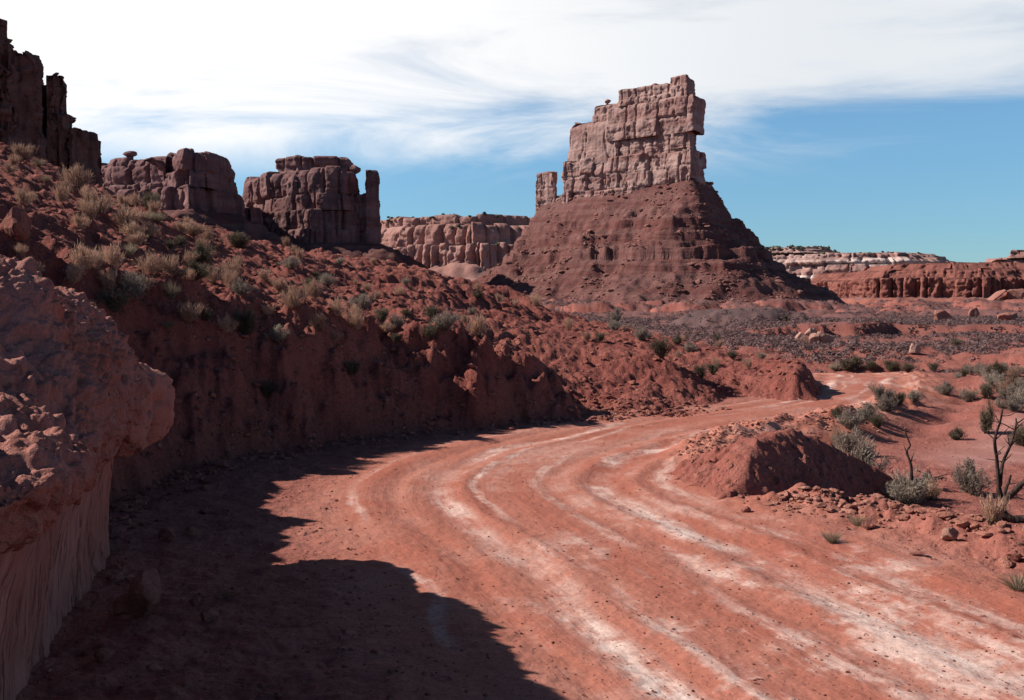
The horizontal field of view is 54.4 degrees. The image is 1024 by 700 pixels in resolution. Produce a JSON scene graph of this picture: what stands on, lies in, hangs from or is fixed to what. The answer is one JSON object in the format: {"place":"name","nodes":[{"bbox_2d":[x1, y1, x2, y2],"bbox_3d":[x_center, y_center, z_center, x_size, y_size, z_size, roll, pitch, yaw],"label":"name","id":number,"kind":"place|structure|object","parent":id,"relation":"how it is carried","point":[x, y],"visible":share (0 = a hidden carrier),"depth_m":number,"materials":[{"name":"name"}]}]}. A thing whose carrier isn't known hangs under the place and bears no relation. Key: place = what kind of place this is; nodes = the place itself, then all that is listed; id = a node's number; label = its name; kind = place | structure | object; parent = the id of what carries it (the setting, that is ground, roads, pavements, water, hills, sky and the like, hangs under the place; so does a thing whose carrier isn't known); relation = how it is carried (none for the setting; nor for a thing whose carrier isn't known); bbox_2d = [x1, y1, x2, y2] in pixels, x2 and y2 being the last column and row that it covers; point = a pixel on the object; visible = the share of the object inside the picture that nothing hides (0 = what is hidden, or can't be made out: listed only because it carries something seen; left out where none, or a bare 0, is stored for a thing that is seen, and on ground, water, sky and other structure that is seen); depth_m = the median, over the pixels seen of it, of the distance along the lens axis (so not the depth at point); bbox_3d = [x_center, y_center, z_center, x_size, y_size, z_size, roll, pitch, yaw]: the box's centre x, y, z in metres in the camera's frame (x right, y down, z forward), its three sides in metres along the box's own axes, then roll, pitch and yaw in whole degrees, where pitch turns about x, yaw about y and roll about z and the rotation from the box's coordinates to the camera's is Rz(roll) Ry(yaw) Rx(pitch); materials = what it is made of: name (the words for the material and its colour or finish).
{"place":"outdoors","nodes":[
{"label":"outdoors","id":0,"kind":"place"},
{"bbox_2d":[0,18,116,194],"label":"dark cliff","id":1,"kind":"structure","parent":0,"point":[33,108],"depth_m":169.03,"materials":[{"name":"stone"}]},
{"bbox_2d":[0,144,821,514],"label":"hillside","id":2,"kind":"structure","parent":0,"point":[506,378],"depth_m":21.09,"materials":[{"name":"soil"}]},
{"bbox_2d":[0,206,31,241],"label":"boulder","id":3,"kind":"object","parent":2,"relation":"on","point":[16,223],"visible":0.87,"depth_m":16.18,"materials":[{"name":"red stone"}]},
{"bbox_2d":[8,141,37,160],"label":"rabbitbrush","id":4,"kind":"object","parent":2,"relation":"on","point":[23,152],"visible":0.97,"depth_m":34.75,"materials":[{"name":"plant"}]},
{"bbox_2d":[13,185,36,203],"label":"rabbitbrush","id":5,"kind":"object","parent":2,"relation":"on","point":[21,197],"visible":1,"depth_m":20.59,"materials":[{"name":"plant"}]},
{"bbox_2d":[53,181,72,202],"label":"rabbitbrush","id":6,"kind":"object","parent":2,"relation":"on","point":[59,194],"visible":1,"depth_m":23.35,"materials":[{"name":"plant"}]},
{"bbox_2d":[49,162,95,189],"bbox_3d":[-13.622,-5.480,30.923,1.072,1.061,1.217,2,3,36],"label":"rabbitbrush","id":7,"kind":"object","parent":2,"relation":"on","point":[76,178],"visible":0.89,"depth_m":30.85,"materials":[{"name":"plant"}]},
{"bbox_2d":[65,263,86,282],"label":"rabbitbrush","id":8,"kind":"object","parent":2,"relation":"on","point":[72,276],"visible":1,"depth_m":16.19,"materials":[{"name":"plant"}]},
{"bbox_2d":[70,212,90,228],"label":"rabbitbrush","id":9,"kind":"object","parent":2,"relation":"on","point":[80,223],"visible":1,"depth_m":20.84,"materials":[{"name":"plant"}]},
{"bbox_2d":[67,238,103,270],"bbox_3d":[-7.114,-1.603,16.600,0.572,0.591,0.508,-2,3,-39],"label":"rabbitbrush","id":10,"kind":"object","parent":2,"relation":"on","point":[80,257],"visible":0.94,"depth_m":16.55,"materials":[{"name":"plant"}]},
{"bbox_2d":[76,196,99,220],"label":"rabbitbrush","id":11,"kind":"object","parent":2,"relation":"on","point":[90,213],"visible":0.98,"depth_m":21.23,"materials":[{"name":"plant"}]},
{"bbox_2d":[74,186,117,213],"bbox_3d":[-9.443,-3.417,22.661,0.845,0.657,1.069,2,4,42],"label":"rabbitbrush","id":12,"kind":"object","parent":2,"relation":"on","point":[93,197],"visible":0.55,"depth_m":22.58,"materials":[{"name":"plant"}]},
{"bbox_2d":[97,268,117,289],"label":"rabbitbrush","id":13,"kind":"object","parent":2,"relation":"on","point":[108,280],"visible":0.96,"depth_m":16.83,"materials":[{"name":"plant"}]},
{"bbox_2d":[91,241,125,266],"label":"rabbitbrush","id":14,"kind":"object","parent":2,"relation":"on","point":[111,257],"visible":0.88,"depth_m":17.82,"materials":[{"name":"plant"}]},
{"bbox_2d":[94,283,130,313],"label":"desert shrub","id":15,"kind":"object","parent":2,"relation":"on","point":[115,301],"visible":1,"depth_m":16.46,"materials":[{"name":"green plant"}]},
{"bbox_2d":[109,202,149,227],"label":"rabbitbrush","id":16,"kind":"object","parent":2,"relation":"on","point":[123,215],"visible":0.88,"depth_m":22.80,"materials":[{"name":"plant"}]},
{"bbox_2d":[113,218,146,235],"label":"rabbitbrush","id":17,"kind":"object","parent":2,"relation":"on","point":[132,228],"visible":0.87,"depth_m":22.17,"materials":[{"name":"plant"}]},
{"bbox_2d":[115,270,152,300],"bbox_3d":[-6.538,-1.124,17.070,0.642,0.606,0.756,-2,3,-42],"label":"sagebrush","id":18,"kind":"object","parent":2,"relation":"on","point":[133,288],"visible":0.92,"depth_m":16.98,"materials":[{"name":"grey plant"}]},
{"bbox_2d":[124,230,147,245],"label":"rabbitbrush","id":19,"kind":"object","parent":2,"relation":"on","point":[134,239],"visible":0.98,"depth_m":21.35,"materials":[{"name":"plant"}]},
{"bbox_2d":[131,248,168,274],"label":"rabbitbrush","id":20,"kind":"object","parent":2,"relation":"on","point":[149,266],"visible":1,"depth_m":18.32,"materials":[{"name":"plant"}]},
{"bbox_2d":[140,190,160,209],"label":"desert shrub","id":21,"kind":"object","parent":2,"relation":"on","point":[148,198],"visible":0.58,"depth_m":36.29,"materials":[{"name":"green plant"}]},
{"bbox_2d":[141,220,160,237],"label":"rabbitbrush","id":22,"kind":"object","parent":2,"relation":"on","point":[149,229],"visible":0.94,"depth_m":22.79,"materials":[{"name":"plant"}]},
{"bbox_2d":[155,253,182,275],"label":"rabbitbrush","id":23,"kind":"object","parent":2,"relation":"on","point":[172,268],"visible":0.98,"depth_m":18.55,"materials":[{"name":"plant"}]},
{"bbox_2d":[161,281,179,298],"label":"grass tuft","id":24,"kind":"object","parent":2,"relation":"on","point":[172,294],"visible":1,"depth_m":17.95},
{"bbox_2d":[175,300,204,322],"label":"rabbitbrush","id":25,"kind":"object","parent":2,"relation":"on","point":[187,313],"visible":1,"depth_m":17.70,"materials":[{"name":"plant"}]},
{"bbox_2d":[185,219,208,235],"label":"rabbitbrush","id":26,"kind":"object","parent":2,"relation":"on","point":[194,230],"visible":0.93,"depth_m":32.37,"materials":[{"name":"plant"}]},
{"bbox_2d":[178,259,217,279],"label":"desert shrub","id":27,"kind":"object","parent":2,"relation":"on","point":[200,270],"visible":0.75,"depth_m":18.62,"materials":[{"name":"green plant"}]},
{"bbox_2d":[185,238,217,263],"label":"desert shrub","id":28,"kind":"object","parent":2,"relation":"on","point":[203,252],"visible":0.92,"depth_m":22.30,"materials":[{"name":"green plant"}]},
{"bbox_2d":[215,313,238,332],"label":"rabbitbrush","id":29,"kind":"object","parent":2,"relation":"on","point":[225,323],"visible":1,"depth_m":18.28,"materials":[{"name":"plant"}]},
{"bbox_2d":[218,268,241,287],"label":"rabbitbrush","id":30,"kind":"object","parent":2,"relation":"on","point":[229,279],"visible":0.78,"depth_m":20.32,"materials":[{"name":"plant"}]},
{"bbox_2d":[217,255,244,274],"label":"rabbitbrush","id":31,"kind":"object","parent":2,"relation":"on","point":[235,266],"visible":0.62,"depth_m":21.62,"materials":[{"name":"plant"}]},
{"bbox_2d":[219,230,252,247],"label":"desert shrub","id":32,"kind":"object","parent":2,"relation":"on","point":[236,240],"visible":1,"depth_m":34.66,"materials":[{"name":"green plant"}]},
{"bbox_2d":[230,277,255,294],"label":"sagebrush","id":33,"kind":"object","parent":2,"relation":"on","point":[240,289],"visible":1,"depth_m":19.48,"materials":[{"name":"green plant"}]},
{"bbox_2d":[231,304,256,334],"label":"desert shrub","id":34,"kind":"object","parent":2,"relation":"on","point":[246,322],"visible":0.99,"depth_m":18.54,"materials":[{"name":"green plant"}]},
{"bbox_2d":[257,378,277,397],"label":"desert shrub","id":35,"kind":"object","parent":2,"relation":"on","point":[267,389],"visible":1,"depth_m":18.21,"materials":[{"name":"green plant"}]},
{"bbox_2d":[263,324,291,340],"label":"sagebrush","id":36,"kind":"object","parent":2,"relation":"on","point":[276,333],"visible":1,"depth_m":18.87,"materials":[{"name":"grey plant"}]},
{"bbox_2d":[275,256,301,267],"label":"sagebrush","id":37,"kind":"object","parent":2,"relation":"on","point":[290,262],"visible":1,"depth_m":33.03,"materials":[{"name":"green plant"}]},
{"bbox_2d":[274,281,307,308],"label":"rabbitbrush","id":38,"kind":"object","parent":2,"relation":"on","point":[291,298],"visible":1,"depth_m":19.71,"materials":[{"name":"plant"}]},
{"bbox_2d":[301,279,323,298],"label":"rabbitbrush","id":39,"kind":"object","parent":2,"relation":"on","point":[312,291],"visible":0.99,"depth_m":24.06,"materials":[{"name":"plant"}]},
{"bbox_2d":[308,311,328,330],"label":"rabbitbrush","id":40,"kind":"object","parent":2,"relation":"on","point":[318,322],"visible":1,"depth_m":19.58,"materials":[{"name":"plant"}]},
{"bbox_2d":[316,273,338,286],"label":"sagebrush","id":41,"kind":"object","parent":2,"relation":"on","point":[326,280],"visible":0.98,"depth_m":30.79,"materials":[{"name":"green plant"}]},
{"bbox_2d":[326,296,345,316],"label":"rabbitbrush","id":42,"kind":"object","parent":2,"relation":"on","point":[338,309],"visible":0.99,"depth_m":20.62,"materials":[{"name":"plant"}]},
{"bbox_2d":[342,310,363,330],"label":"rabbitbrush","id":43,"kind":"object","parent":2,"relation":"on","point":[357,322],"visible":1,"depth_m":20.90,"materials":[{"name":"plant"}]},
{"bbox_2d":[343,360,363,375],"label":"desert shrub","id":44,"kind":"object","parent":2,"relation":"on","point":[350,366],"visible":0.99,"depth_m":19.99,"materials":[{"name":"green plant"}]},
{"bbox_2d":[343,293,373,307],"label":"sagebrush","id":45,"kind":"object","parent":2,"relation":"on","point":[363,301],"visible":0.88,"depth_m":24.75,"materials":[{"name":"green plant"}]},
{"bbox_2d":[0,142,815,495],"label":"scree","id":46,"kind":"structure","parent":2,"relation":"on","point":[368,408],"depth_m":25.32,"materials":[{"name":"red stone"}]},
{"bbox_2d":[89,361,731,589],"bbox_3d":[-1.666,1.044,17.734,5.298,1.653,20.927,2,3,30],"label":"slump rubble","id":47,"kind":"object","parent":2,"relation":"on","point":[595,413],"visible":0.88,"depth_m":17.61,"materials":[{"name":"red stone"}]},
{"bbox_2d":[431,308,463,330],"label":"sagebrush","id":48,"kind":"object","parent":2,"relation":"on","point":[444,323],"visible":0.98,"depth_m":22.05,"materials":[{"name":"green plant"}]},
{"bbox_2d":[467,311,490,337],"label":"rabbitbrush","id":49,"kind":"object","parent":2,"relation":"on","point":[476,327],"visible":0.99,"depth_m":24.64,"materials":[{"name":"plant"}]},
{"bbox_2d":[633,325,651,340],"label":"sagebrush","id":50,"kind":"object","parent":2,"relation":"on","point":[642,333],"visible":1,"depth_m":37.17,"materials":[{"name":"green plant"}]},
{"bbox_2d":[648,336,673,357],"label":"desert shrub","id":51,"kind":"object","parent":2,"relation":"on","point":[660,350],"visible":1,"depth_m":28.52,"materials":[{"name":"green plant"}]},
{"bbox_2d":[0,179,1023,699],"bbox_3d":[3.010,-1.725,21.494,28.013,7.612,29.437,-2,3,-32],"label":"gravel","id":52,"kind":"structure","parent":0,"point":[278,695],"depth_m":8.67,"materials":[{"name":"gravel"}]},
{"bbox_2d":[0,0,1023,262],"label":"sky","id":53,"kind":"structure","parent":0,"point":[846,126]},
{"bbox_2d":[15,298,1023,699],"bbox_3d":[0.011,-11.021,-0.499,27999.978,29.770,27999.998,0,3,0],"label":"ground","id":54,"kind":"structure","parent":0,"point":[305,676],"depth_m":10.82,"materials":[{"name":"soil"}]},
{"bbox_2d":[0,254,174,699],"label":"undercut rock","id":55,"kind":"object","parent":54,"relation":"on","point":[86,397],"visible":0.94,"depth_m":6.61,"materials":[{"name":"stone"}]},
{"bbox_2d":[94,648,115,662],"bbox_3d":[-2.994,2.242,7.300,0.153,0.097,0.152,0,3,0],"label":"boulder","id":56,"kind":"object","parent":54,"relation":"on","point":[102,655],"visible":1,"depth_m":7.26,"materials":[{"name":"red stone"}]},
{"bbox_2d":[113,595,131,614],"bbox_3d":[-3.257,2.151,8.363,0.150,0.173,0.183,2,3,36],"label":"boulder","id":57,"kind":"object","parent":54,"relation":"on","point":[120,605],"visible":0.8,"depth_m":8.33,"materials":[{"name":"red stone"}]},
{"bbox_2d":[128,568,160,617],"bbox_3d":[-3.027,2.054,8.241,0.253,0.471,0.250,2,3,40],"label":"boulder","id":58,"kind":"object","parent":54,"relation":"on","point":[144,594],"visible":0.96,"depth_m":8.19,"materials":[{"name":"red stone"}]},
{"bbox_2d":[157,527,175,541],"bbox_3d":[-3.787,2.026,10.944,0.167,0.154,0.155,2,3,33],"label":"boulder","id":59,"kind":"object","parent":54,"relation":"on","point":[166,534],"visible":1,"depth_m":10.91,"materials":[{"name":"red stone"}]},
{"bbox_2d":[101,148,294,246],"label":"fluted mesa","id":60,"kind":"structure","parent":54,"relation":"on","point":[199,187],"depth_m":347.30,"materials":[{"name":"stone"}]},
{"bbox_2d":[200,608,218,621],"bbox_3d":[-2.506,2.210,8.250,0.156,0.112,0.132,-1,3,-11],"label":"boulder","id":61,"kind":"object","parent":54,"relation":"on","point":[211,614],"visible":1,"depth_m":8.21,"materials":[{"name":"red stone"}]},
{"bbox_2d":[214,590,241,597],"bbox_3d":[-2.523,2.170,8.843,0.238,0.064,0.111,-2,3,-34],"label":"boulder","id":62,"kind":"object","parent":54,"relation":"on","point":[225,593],"visible":1,"depth_m":8.81,"materials":[{"name":"red stone"}]},
{"bbox_2d":[242,155,427,268],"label":"capped mesa","id":63,"kind":"structure","parent":54,"relation":"on","point":[308,204],"depth_m":389.98,"materials":[{"name":"stone"}]},
{"bbox_2d":[380,214,532,280],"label":"pale cliff wall","id":64,"kind":"structure","parent":54,"relation":"on","point":[431,246],"depth_m":812.32,"materials":[{"name":"stone"}]},
{"bbox_2d":[473,74,846,304],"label":"sandstone butte","id":65,"kind":"object","parent":54,"relation":"on","point":[636,210],"visible":0.93,"depth_m":385.98,"materials":[{"name":"stone"}]},
{"bbox_2d":[667,307,810,327],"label":"shale hummock","id":66,"kind":"object","parent":54,"relation":"on","point":[718,317],"visible":0.63,"depth_m":107.21,"materials":[{"name":"stone"}]},
{"bbox_2d":[539,296,1023,373],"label":"scrubland","id":67,"kind":"structure","parent":54,"relation":"on","point":[790,343],"depth_m":78.55,"materials":[{"name":"soil"}]},
{"bbox_2d":[834,408,865,427],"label":"sagebrush","id":68,"kind":"object","parent":54,"relation":"on","point":[849,421],"visible":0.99,"depth_m":21.93,"materials":[{"name":"green plant"}]},
{"bbox_2d":[829,424,871,454],"bbox_3d":[6.759,1.789,20.066,0.864,0.689,0.644,2,3,40],"label":"sagebrush","id":69,"kind":"object","parent":54,"relation":"on","point":[847,441],"visible":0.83,"depth_m":19.95,"materials":[{"name":"green plant"}]},
{"bbox_2d":[677,398,1023,567],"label":"rubble","id":70,"kind":"object","parent":54,"relation":"on","point":[942,512],"visible":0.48,"depth_m":12.41,"materials":[{"name":"stone"}]},
{"bbox_2d":[838,353,863,370],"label":"upright shrub","id":71,"kind":"object","parent":54,"relation":"on","point":[849,364],"visible":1,"depth_m":49.02,"materials":[{"name":"green plant"}]},
{"bbox_2d":[768,246,954,279],"bbox_3d":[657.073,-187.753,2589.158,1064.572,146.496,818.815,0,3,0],"label":"banded mesa","id":72,"kind":"structure","parent":54,"relation":"on","point":[810,264],"depth_m":2335.62,"materials":[{"name":"stone"}]},
{"bbox_2d":[381,212,918,256],"bbox_3d":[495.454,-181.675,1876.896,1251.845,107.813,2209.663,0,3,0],"label":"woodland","id":73,"kind":"object","parent":72,"relation":"on","point":[497,243],"visible":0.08,"depth_m":2373.19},
{"bbox_2d":[835,435,892,471],"bbox_3d":[5.776,1.886,16.910,1.278,0.920,1.186,0,3,-10],"label":"sagebrush","id":74,"kind":"object","parent":54,"relation":"on","point":[865,453],"visible":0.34,"depth_m":16.75,"materials":[{"name":"green plant"}]},
{"bbox_2d":[853,401,879,419],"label":"sagebrush","id":75,"kind":"object","parent":54,"relation":"on","point":[866,411],"visible":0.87,"depth_m":22.97,"materials":[{"name":"green plant"}]},
{"bbox_2d":[868,412,885,427],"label":"desert shrub","id":76,"kind":"object","parent":54,"relation":"on","point":[877,422],"visible":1,"depth_m":22.49,"materials":[{"name":"green plant"}]},
{"bbox_2d":[866,380,897,398],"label":"sagebrush","id":77,"kind":"object","parent":54,"relation":"on","point":[882,390],"visible":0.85,"depth_m":24.46,"materials":[{"name":"green plant"}]},
{"bbox_2d":[872,393,899,412],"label":"sagebrush","id":78,"kind":"object","parent":54,"relation":"on","point":[885,404],"visible":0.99,"depth_m":24.07,"materials":[{"name":"green plant"}]},
{"bbox_2d":[878,464,933,504],"bbox_3d":[5.982,2.055,15.153,1.041,0.624,0.782,-3,4,-44],"label":"sagebrush","id":79,"kind":"object","parent":54,"relation":"on","point":[910,495],"visible":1,"depth_m":15.10,"materials":[{"name":"green plant"}]},
{"bbox_2d":[811,262,1023,303],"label":"red ledge wall","id":80,"kind":"structure","parent":54,"relation":"on","point":[948,282],"depth_m":555.22,"materials":[{"name":"stone"}]},
{"bbox_2d":[923,477,943,499],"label":"rabbitbrush","id":81,"kind":"object","parent":54,"relation":"on","point":[934,493],"visible":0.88,"depth_m":15.42,"materials":[{"name":"plant"}]},
{"bbox_2d":[933,309,952,320],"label":"boulder","id":82,"kind":"object","parent":54,"relation":"on","point":[939,314],"visible":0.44,"depth_m":111.83,"materials":[{"name":"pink stone"}]},
{"bbox_2d":[932,380,958,394],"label":"sagebrush","id":83,"kind":"object","parent":54,"relation":"on","point":[944,388],"visible":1,"depth_m":29.23,"materials":[{"name":"green plant"}]},
{"bbox_2d":[940,527,958,539],"bbox_3d":[4.738,1.996,10.785,0.181,0.155,0.153,2,3,35],"label":"boulder","id":84,"kind":"object","parent":54,"relation":"on","point":[949,533],"visible":1,"depth_m":10.75,"materials":[{"name":"stone"}]},
{"bbox_2d":[947,426,969,439],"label":"desert shrub","id":85,"kind":"object","parent":54,"relation":"on","point":[956,434],"visible":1,"depth_m":21.80,"materials":[{"name":"green plant"}]},
{"bbox_2d":[958,385,983,401],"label":"sagebrush","id":86,"kind":"object","parent":54,"relation":"on","point":[969,395],"visible":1,"depth_m":28.11,"materials":[{"name":"green plant"}]},
{"bbox_2d":[950,456,1002,494],"bbox_3d":[7.301,2.019,15.830,0.642,0.678,0.820,-1,3,-23],"label":"sagebrush","id":87,"kind":"object","parent":54,"relation":"on","point":[968,483],"visible":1,"depth_m":15.80,"materials":[{"name":"green plant"}]},
{"bbox_2d":[974,382,994,397],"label":"desert shrub","id":88,"kind":"object","parent":54,"relation":"on","point":[986,390],"visible":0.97,"depth_m":27.82,"materials":[{"name":"green plant"}]},
{"bbox_2d":[979,395,996,433],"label":"upright shrub","id":89,"kind":"object","parent":54,"relation":"on","point":[986,426],"visible":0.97,"depth_m":21.98,"materials":[{"name":"green plant"}]},
{"bbox_2d":[980,370,1003,386],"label":"sagebrush","id":90,"kind":"object","parent":54,"relation":"on","point":[992,379],"visible":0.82,"depth_m":29.53,"materials":[{"name":"green plant"}]},
{"bbox_2d":[978,491,1011,524],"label":"rabbitbrush","id":91,"kind":"object","parent":54,"relation":"on","point":[992,514],"visible":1,"depth_m":10.90,"materials":[{"name":"plant"}]},
{"bbox_2d":[983,359,1008,376],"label":"desert shrub","id":92,"kind":"object","parent":54,"relation":"on","point":[998,367],"visible":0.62,"depth_m":30.70,"materials":[{"name":"green plant"}]},
{"bbox_2d":[980,408,1023,504],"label":"dead tree","id":93,"kind":"object","parent":54,"relation":"on","point":[1016,489],"visible":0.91,"depth_m":14.02,"materials":[{"name":"brown wood"}]},
{"bbox_2d":[985,250,1023,262],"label":"bluff","id":94,"kind":"structure","parent":54,"relation":"on","point":[1016,256],"depth_m":1098.61,"materials":[{"name":"stone"}]},
{"bbox_2d":[992,383,1019,398],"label":"sagebrush","id":95,"kind":"object","parent":54,"relation":"on","point":[1003,394],"visible":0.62,"depth_m":27.49,"materials":[{"name":"green plant"}]},
{"bbox_2d":[995,506,1023,522],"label":"fallen log","id":96,"kind":"object","parent":54,"relation":"on","point":[1008,517],"visible":0.55,"depth_m":13.79,"materials":[{"name":"brown wood"}]},
{"bbox_2d":[1001,392,1023,411],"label":"sagebrush","id":97,"kind":"object","parent":54,"relation":"on","point":[1019,401],"visible":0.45,"depth_m":25.55,"materials":[{"name":"green plant"}]},
{"bbox_2d":[1006,425,1023,446],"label":"desert shrub","id":98,"kind":"object","parent":54,"relation":"on","point":[1019,433],"visible":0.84,"depth_m":21.03,"materials":[{"name":"green plant"}]},
{"bbox_2d":[1006,288,1023,298],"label":"boulder","id":99,"kind":"object","parent":54,"relation":"on","point":[1014,293],"visible":0.99,"depth_m":298.96,"materials":[{"name":"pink stone"}]},
{"bbox_2d":[291,372,1023,699],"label":"dirt road","id":100,"kind":"structure","parent":0,"point":[934,626],"depth_m":9.43,"materials":[{"name":"soil"}]},
{"bbox_2d":[819,529,844,543],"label":"grass tuft","id":101,"kind":"object","parent":100,"relation":"on","point":[829,539],"visible":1,"depth_m":10.85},
{"bbox_2d":[994,570,1023,590],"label":"grass tuft","id":102,"kind":"object","parent":100,"relation":"on","point":[1018,584],"visible":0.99,"depth_m":9.07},
{"bbox_2d":[666,427,939,502],"bbox_3d":[4.095,1.874,15.234,4.740,1.409,2.786,-2,3,-35],"label":"dirt mound","id":103,"kind":"object","parent":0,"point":[776,462],"visible":0.87,"depth_m":14.45,"materials":[{"name":"soil"}]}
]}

